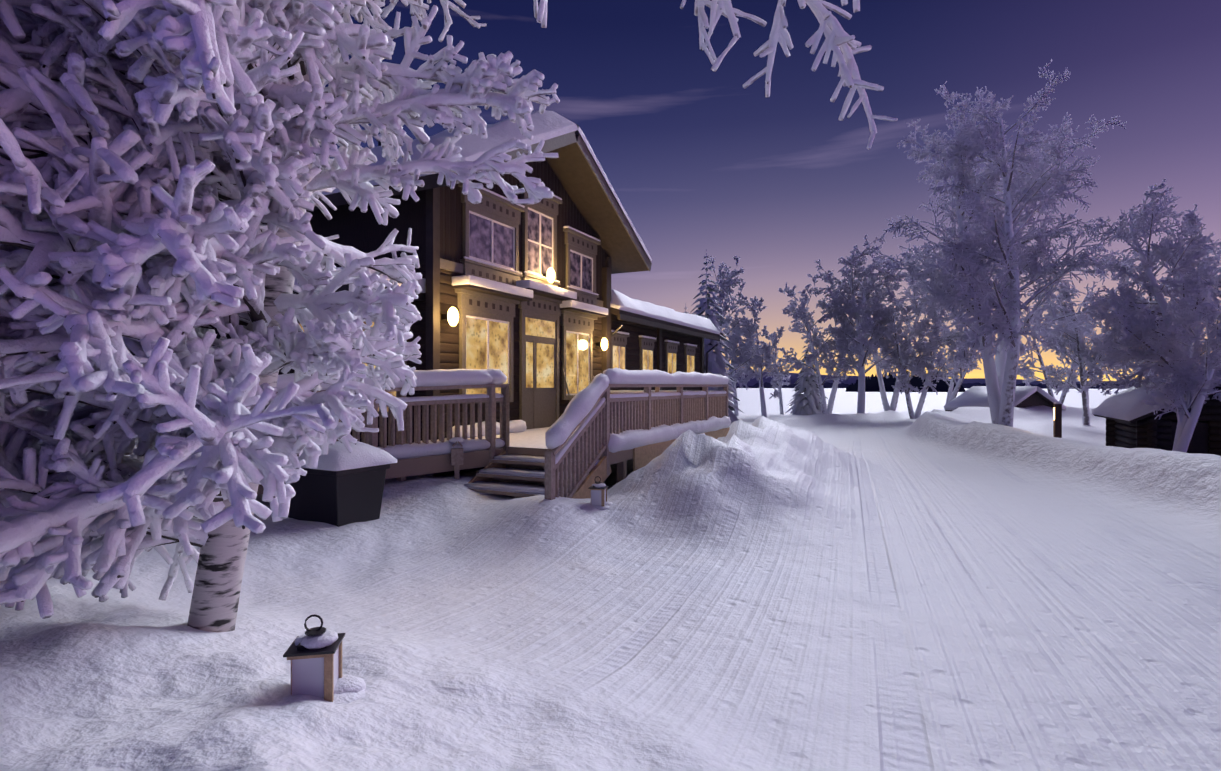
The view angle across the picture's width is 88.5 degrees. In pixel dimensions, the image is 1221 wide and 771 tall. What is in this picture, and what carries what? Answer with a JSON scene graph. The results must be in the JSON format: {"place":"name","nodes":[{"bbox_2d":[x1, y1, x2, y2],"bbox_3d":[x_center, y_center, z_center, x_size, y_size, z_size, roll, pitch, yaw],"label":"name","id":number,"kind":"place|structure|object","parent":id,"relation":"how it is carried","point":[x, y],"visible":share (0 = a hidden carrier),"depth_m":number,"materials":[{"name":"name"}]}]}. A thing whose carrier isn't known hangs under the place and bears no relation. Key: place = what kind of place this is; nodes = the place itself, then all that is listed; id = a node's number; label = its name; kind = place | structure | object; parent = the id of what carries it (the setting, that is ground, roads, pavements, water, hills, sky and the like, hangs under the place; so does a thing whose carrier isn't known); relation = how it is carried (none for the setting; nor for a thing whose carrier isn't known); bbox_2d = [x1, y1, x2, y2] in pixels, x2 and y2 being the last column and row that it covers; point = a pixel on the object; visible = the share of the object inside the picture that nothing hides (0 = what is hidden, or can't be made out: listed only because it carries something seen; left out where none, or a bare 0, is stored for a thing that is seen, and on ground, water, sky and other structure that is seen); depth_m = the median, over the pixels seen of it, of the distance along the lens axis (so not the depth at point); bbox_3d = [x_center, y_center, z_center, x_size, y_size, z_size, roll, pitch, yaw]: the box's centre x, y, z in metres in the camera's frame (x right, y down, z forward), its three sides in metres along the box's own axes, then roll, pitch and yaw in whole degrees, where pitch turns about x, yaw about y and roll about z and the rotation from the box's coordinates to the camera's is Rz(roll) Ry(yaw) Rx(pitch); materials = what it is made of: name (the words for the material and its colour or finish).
{"place":"outdoors","nodes":[
{"label":"outdoors","id":0,"kind":"place"},
{"bbox_2d":[0,0,896,618],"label":"frosted tree branches","id":1,"kind":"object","parent":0,"point":[168,244],"depth_m":2.78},
{"bbox_2d":[449,437,463,443],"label":"snow","id":2,"kind":"structure","parent":0,"point":[455,439],"depth_m":9.54,"materials":[{"name":"white snow"}]},
{"bbox_2d":[215,263,699,475],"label":"house walls","id":3,"kind":"structure","parent":0,"point":[449,346],"depth_m":13.96,"materials":[{"name":"brown wood"}]},
{"bbox_2d":[299,317,693,411],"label":"lit windows","id":4,"kind":"structure","parent":3,"relation":"in","point":[476,343],"depth_m":14.76,"materials":[{"name":"yellow glass"}]},
{"bbox_2d":[297,131,696,428],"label":"house trim","id":5,"kind":"structure","parent":3,"relation":"attached to","point":[538,407],"depth_m":14.51,"materials":[{"name":"brown wood"}]},
{"bbox_2d":[379,207,672,410],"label":"window frames","id":6,"kind":"structure","parent":3,"relation":"in","point":[491,262],"depth_m":14.59,"materials":[{"name":"wood"}]},
{"bbox_2d":[447,268,607,350],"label":"wall lamps","id":7,"kind":"object","parent":3,"relation":"attached to","point":[453,316],"visible":1,"depth_m":14.79,"materials":[{"name":"white glass"}]},
{"bbox_2d":[421,426,578,448],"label":"porch deck","id":8,"kind":"structure","parent":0,"point":[531,438],"depth_m":11.87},
{"bbox_2d":[276,368,730,495],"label":"deck snow","id":9,"kind":"structure","parent":0,"point":[579,407],"depth_m":9.64,"materials":[{"name":"white snow"}]},
{"bbox_2d":[292,134,719,475],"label":"house","id":10,"kind":"structure","parent":0,"point":[573,172],"depth_m":15.56,"materials":[{"name":"brown wood"}]},
{"bbox_2d":[306,159,606,300],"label":"house gable boards","id":11,"kind":"object","parent":10,"relation":"attached to","point":[358,229],"visible":0.12,"depth_m":12.49,"materials":[{"name":"brown wood"}]},
{"bbox_2d":[469,209,591,290],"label":"upper windows","id":12,"kind":"structure","parent":11,"relation":"in","point":[479,237],"depth_m":14.47,"materials":[{"name":"clear glass"}]},
{"bbox_2d":[294,110,719,346],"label":"roof snow","id":13,"kind":"structure","parent":10,"relation":"attached to","point":[547,125],"depth_m":13.69,"materials":[{"name":"white snow"}]},
{"bbox_2d":[0,388,1220,770],"bbox_3d":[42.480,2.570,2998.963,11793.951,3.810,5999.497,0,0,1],"label":"ground","id":14,"kind":"structure","parent":0,"point":[846,586],"depth_m":4.65,"materials":[{"name":"white snow"}]},
{"bbox_2d":[287,642,341,701],"bbox_3d":[-1.321,1.286,2.810,0.186,0.240,0.186,0,0,-11],"label":"lantern frame","id":15,"kind":"object","parent":14,"relation":"on","point":[328,677],"visible":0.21,"depth_m":2.73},
{"bbox_2d":[283,614,344,656],"bbox_3d":[-1.321,1.096,2.810,0.208,0.139,0.208,0,0,-11],"label":"lantern top","id":16,"kind":"object","parent":15,"relation":"on","point":[293,650],"visible":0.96,"depth_m":2.76,"materials":[{"name":"black metal"}]},
{"bbox_2d":[292,647,338,698],"bbox_3d":[-1.321,1.286,2.810,0.162,0.205,0.162,0,0,-11],"label":"lantern glass","id":17,"kind":"object","parent":15,"relation":"in","point":[307,676],"visible":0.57,"depth_m":2.73,"materials":[{"name":"white glass"}]},
{"bbox_2d":[295,629,365,703],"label":"snow","id":18,"kind":"structure","parent":14,"relation":"on","point":[349,688],"depth_m":2.81,"materials":[{"name":"white snow"}]},
{"bbox_2d":[282,464,389,526],"bbox_3d":[-3.393,1.304,7.699,1.100,0.690,0.780,0,0,29],"label":"grit bin body","id":19,"kind":"object","parent":14,"relation":"on","point":[341,498],"visible":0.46,"depth_m":7.39,"materials":[{"name":"black plastic"}]},
{"bbox_2d":[289,441,396,470],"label":"snow","id":20,"kind":"structure","parent":19,"relation":"on","point":[338,457],"depth_m":7.34,"materials":[{"name":"white snow"}]},
{"bbox_2d":[0,0,851,631],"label":"birch","id":21,"kind":"object","parent":14,"relation":"on","point":[218,582],"depth_m":3.70,"materials":[{"name":"white plant"}]},
{"bbox_2d":[132,384,728,499],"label":"deck rails","id":22,"kind":"object","parent":14,"relation":"on","point":[586,450],"visible":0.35,"depth_m":9.67,"materials":[{"name":"brown wood"}]},
{"bbox_2d":[257,442,632,496],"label":"deck boards","id":23,"kind":"object","parent":14,"relation":"on","point":[427,465],"visible":0.08,"depth_m":9.60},
{"bbox_2d":[450,441,462,478],"bbox_3d":[-2.357,1.150,9.625,0.180,0.627,0.260,0,0,-19],"label":"lantern post","id":24,"kind":"object","parent":14,"relation":"on","point":[456,457],"visible":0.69,"depth_m":9.54,"materials":[{"name":"brown wood"}]},
{"bbox_2d":[590,488,606,505],"bbox_3d":[-0.161,1.484,8.340,0.197,0.255,0.197,0,0,11],"label":"lantern frame","id":25,"kind":"object","parent":14,"relation":"on","point":[602,497],"visible":0.29,"depth_m":8.23,"materials":[{"name":"brown wood"}]},
{"bbox_2d":[588,476,607,488],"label":"stair lantern","id":26,"kind":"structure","parent":25,"relation":"on","point":[594,487],"depth_m":8.28,"materials":[{"name":"black metal"}]},
{"bbox_2d":[591,489,605,505],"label":"lantern panes","id":27,"kind":"structure","parent":25,"relation":"in","point":[595,497],"depth_m":8.26,"materials":[{"name":"white glass"}]},
{"bbox_2d":[468,427,729,498],"bbox_3d":[-0.672,1.536,12.525,3.935,1.027,8.176,0,0,26],"label":"skirting","id":28,"kind":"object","parent":14,"relation":"on","point":[643,456],"depth_m":10.22,"materials":[{"name":"brown wood"}]},
{"bbox_2d":[592,483,612,509],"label":"snow","id":29,"kind":"structure","parent":14,"relation":"on","point":[606,505],"depth_m":8.26,"materials":[{"name":"white snow"}]},
{"bbox_2d":[691,249,743,422],"bbox_3d":[4.952,-2.119,32.732,4.243,10.030,4.033,0,0,-43],"label":"spruce tree","id":30,"kind":"object","parent":14,"relation":"on","point":[718,363],"visible":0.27,"depth_m":32.26,"materials":[{"name":"plant"}]},
{"bbox_2d":[714,269,756,374],"bbox_3d":[7.003,-2.671,36.594,3.475,9.707,3.232,0,0,1],"label":"tree","id":31,"kind":"object","parent":14,"relation":"on","point":[729,359],"visible":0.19,"depth_m":36.23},
{"bbox_2d":[705,255,764,389],"bbox_3d":[7.026,-3.681,36.640,3.999,7.884,3.598,0,0,1],"label":"frosted birch","id":32,"kind":"object","parent":31,"relation":"on","point":[726,289],"visible":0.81,"depth_m":36.20,"materials":[{"name":"frost"},{"name":"snow"}]},
{"bbox_2d":[727,327,753,415],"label":"small birch limbs","id":33,"kind":"object","parent":14,"relation":"on","point":[736,412],"visible":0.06,"depth_m":41.73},
{"bbox_2d":[742,300,772,417],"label":"small birch limbs","id":34,"kind":"object","parent":14,"relation":"on","point":[762,400],"visible":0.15,"depth_m":37.76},
{"bbox_2d":[729,282,784,380],"bbox_3d":[8.795,-3.217,38.109,3.124,5.900,4.310,0,0,1],"label":"tree","id":35,"kind":"object","parent":34,"relation":"on","point":[767,348],"visible":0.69,"depth_m":37.26,"materials":[{"name":"grey plant"}]},
{"bbox_2d":[766,333,785,414],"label":"small birch limbs","id":36,"kind":"object","parent":14,"relation":"on","point":[780,399],"visible":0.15,"depth_m":46.48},
{"bbox_2d":[760,325,792,398],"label":"tree","id":37,"kind":"object","parent":36,"relation":"on","point":[773,382],"visible":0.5,"depth_m":46.06,"materials":[{"name":"grey plant"}]},
{"bbox_2d":[785,342,827,414],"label":"spruce","id":38,"kind":"object","parent":14,"relation":"on","point":[808,402],"visible":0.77,"depth_m":45.00,"materials":[{"name":"white plant"}]},
{"bbox_2d":[785,271,870,413],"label":"birch limbs","id":39,"kind":"object","parent":14,"relation":"on","point":[826,409],"visible":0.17,"depth_m":42.31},
{"bbox_2d":[776,263,885,383],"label":"tree","id":40,"kind":"object","parent":39,"relation":"on","point":[817,341],"visible":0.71,"depth_m":42.13,"materials":[{"name":"grey plant"}]},
{"bbox_2d":[825,241,910,412],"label":"birch limbs","id":41,"kind":"object","parent":14,"relation":"on","point":[861,371],"visible":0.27,"depth_m":40.36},
{"bbox_2d":[813,235,938,378],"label":"tree foliage","id":42,"kind":"object","parent":14,"relation":"on","point":[840,299],"visible":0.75,"depth_m":40.95,"materials":[{"name":"white plant"}]},
{"bbox_2d":[857,286,930,410],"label":"birch limbs","id":43,"kind":"object","parent":14,"relation":"on","point":[893,404],"visible":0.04,"depth_m":43.55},
{"bbox_2d":[845,370,964,391],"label":"dark shore stand","id":44,"kind":"object","parent":14,"relation":"on","point":[872,384],"visible":0.38,"depth_m":383.21,"materials":[{"name":"grey plant"}]},
{"bbox_2d":[878,301,962,418],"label":"birch limbs","id":45,"kind":"object","parent":14,"relation":"on","point":[916,415],"visible":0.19,"depth_m":40.25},
{"bbox_2d":[868,283,974,394],"bbox_3d":[19.625,-3.002,39.813,5.997,7.136,4.839,0,0,1],"label":"tree","id":46,"kind":"object","parent":45,"relation":"on","point":[914,368],"visible":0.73,"depth_m":39.49,"materials":[{"name":"grey plant"}]},
{"bbox_2d":[736,382,1129,388],"bbox_3d":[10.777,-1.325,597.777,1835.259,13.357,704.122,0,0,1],"label":"distant treeline","id":47,"kind":"object","parent":14,"relation":"on","point":[843,385],"visible":0.08,"depth_m":828.09,"materials":[{"name":"black plant"}]},
{"bbox_2d":[928,309,995,403],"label":"birch limbs","id":48,"kind":"object","parent":14,"relation":"on","point":[951,396],"visible":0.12,"depth_m":49.03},
{"bbox_2d":[926,289,1020,379],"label":"frosted birch","id":49,"kind":"object","parent":48,"relation":"on","point":[957,356],"visible":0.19,"depth_m":48.60,"materials":[{"name":"grey plant"}]},
{"bbox_2d":[891,84,1100,426],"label":"big birch limbs","id":50,"kind":"object","parent":14,"relation":"on","point":[1000,370],"visible":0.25,"depth_m":29.60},
{"bbox_2d":[873,59,1137,367],"bbox_3d":[19.257,-7.871,30.424,12.086,14.112,11.627,0,0,1],"label":"frosted birch","id":51,"kind":"object","parent":50,"relation":"attached to","point":[969,137],"visible":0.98,"depth_m":29.03,"materials":[{"name":"white plant"}]},
{"bbox_2d":[945,391,1062,410],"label":"boathouse walls","id":52,"kind":"structure","parent":14,"relation":"on","point":[1036,398],"depth_m":43.71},
{"bbox_2d":[1053,404,1061,437],"bbox_3d":[11.215,1.087,15.735,0.140,1.250,0.140,0,0,21],"label":"bollard post","id":53,"kind":"object","parent":14,"relation":"on","point":[1057,427],"visible":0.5,"depth_m":15.68,"materials":[{"name":"brown wood"}]},
{"bbox_2d":[1019,315,1101,403],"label":"birch limbs","id":54,"kind":"object","parent":14,"relation":"on","point":[1063,394],"visible":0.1,"depth_m":53.62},
{"bbox_2d":[1017,303,1119,386],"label":"frosted birch","id":55,"kind":"object","parent":54,"relation":"on","point":[1025,371],"visible":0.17,"depth_m":53.19,"materials":[{"name":"grey plant"}]},
{"bbox_2d":[1043,292,1108,424],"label":"birch limbs","id":56,"kind":"object","parent":14,"relation":"on","point":[1085,404],"visible":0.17,"depth_m":36.64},
{"bbox_2d":[1029,282,1121,394],"bbox_3d":[27.453,-2.726,36.603,5.274,6.604,5.124,0,0,1],"label":"frosted birch","id":57,"kind":"object","parent":56,"relation":"on","point":[1092,361],"visible":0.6,"depth_m":36.15,"materials":[{"name":"grey plant"}]},
{"bbox_2d":[1113,259,1192,383],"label":"tree branches","id":58,"kind":"object","parent":14,"relation":"on","point":[1150,299],"visible":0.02,"depth_m":31.41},
{"bbox_2d":[1083,244,1220,388],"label":"frosted birch","id":59,"kind":"object","parent":58,"relation":"attached to","point":[1124,368],"visible":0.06,"depth_m":31.27,"materials":[{"name":"grey plant"}]},
{"bbox_2d":[1094,192,1216,422],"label":"birch limbs","id":60,"kind":"object","parent":14,"relation":"on","point":[1160,298],"visible":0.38,"depth_m":20.34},
{"bbox_2d":[1086,178,1220,395],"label":"tree","id":61,"kind":"object","parent":60,"relation":"on","point":[1141,323],"visible":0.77,"depth_m":20.47,"materials":[{"name":"white plant"}]},
{"bbox_2d":[1093,385,1220,453],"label":"dark cabin","id":62,"kind":"object","parent":14,"relation":"on","point":[1199,442],"visible":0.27,"depth_m":17.23,"materials":[{"name":"black wood"}]},
{"bbox_2d":[1106,388,1220,455],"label":"cabin logs","id":63,"kind":"object","parent":62,"relation":"attached to","point":[1151,431],"visible":0.29,"depth_m":17.47,"materials":[{"name":"black wood"}]},
{"bbox_2d":[1147,277,1220,452],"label":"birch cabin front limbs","id":64,"kind":"object","parent":14,"relation":"on","point":[1186,423],"visible":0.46,"depth_m":15.86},
{"bbox_2d":[1140,265,1220,419],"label":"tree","id":65,"kind":"object","parent":64,"relation":"on","point":[1182,314],"visible":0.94,"depth_m":16.12,"materials":[{"name":"frost"},{"name":"ice"}]},
{"bbox_2d":[721,306,770,385],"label":"tree","id":66,"kind":"object","parent":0,"point":[732,333],"visible":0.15,"depth_m":41.96,"materials":[{"name":"grey plant"}]},
{"bbox_2d":[316,0,1220,380],"label":"sky","id":67,"kind":"structure","parent":0,"point":[697,160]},
{"bbox_2d":[833,245,948,373],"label":"tree","id":68,"kind":"object","parent":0,"point":[922,334],"visible":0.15,"depth_m":43.17,"materials":[{"name":"grey plant"}]},
{"bbox_2d":[727,369,1117,385],"bbox_3d":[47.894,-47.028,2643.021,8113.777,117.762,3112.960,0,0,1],"label":"treeline","id":69,"kind":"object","parent":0,"point":[849,380],"depth_m":3936.99,"materials":[{"name":"black plant"}]},
{"bbox_2d":[944,386,1065,409],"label":"roof snow","id":70,"kind":"structure","parent":0,"point":[974,396],"depth_m":44.73,"materials":[{"name":"white snow"}]},
{"bbox_2d":[1092,364,1220,420],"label":"roof snow","id":71,"kind":"structure","parent":0,"point":[1127,405],"depth_m":18.43,"materials":[{"name":"white snow"}]}
]}

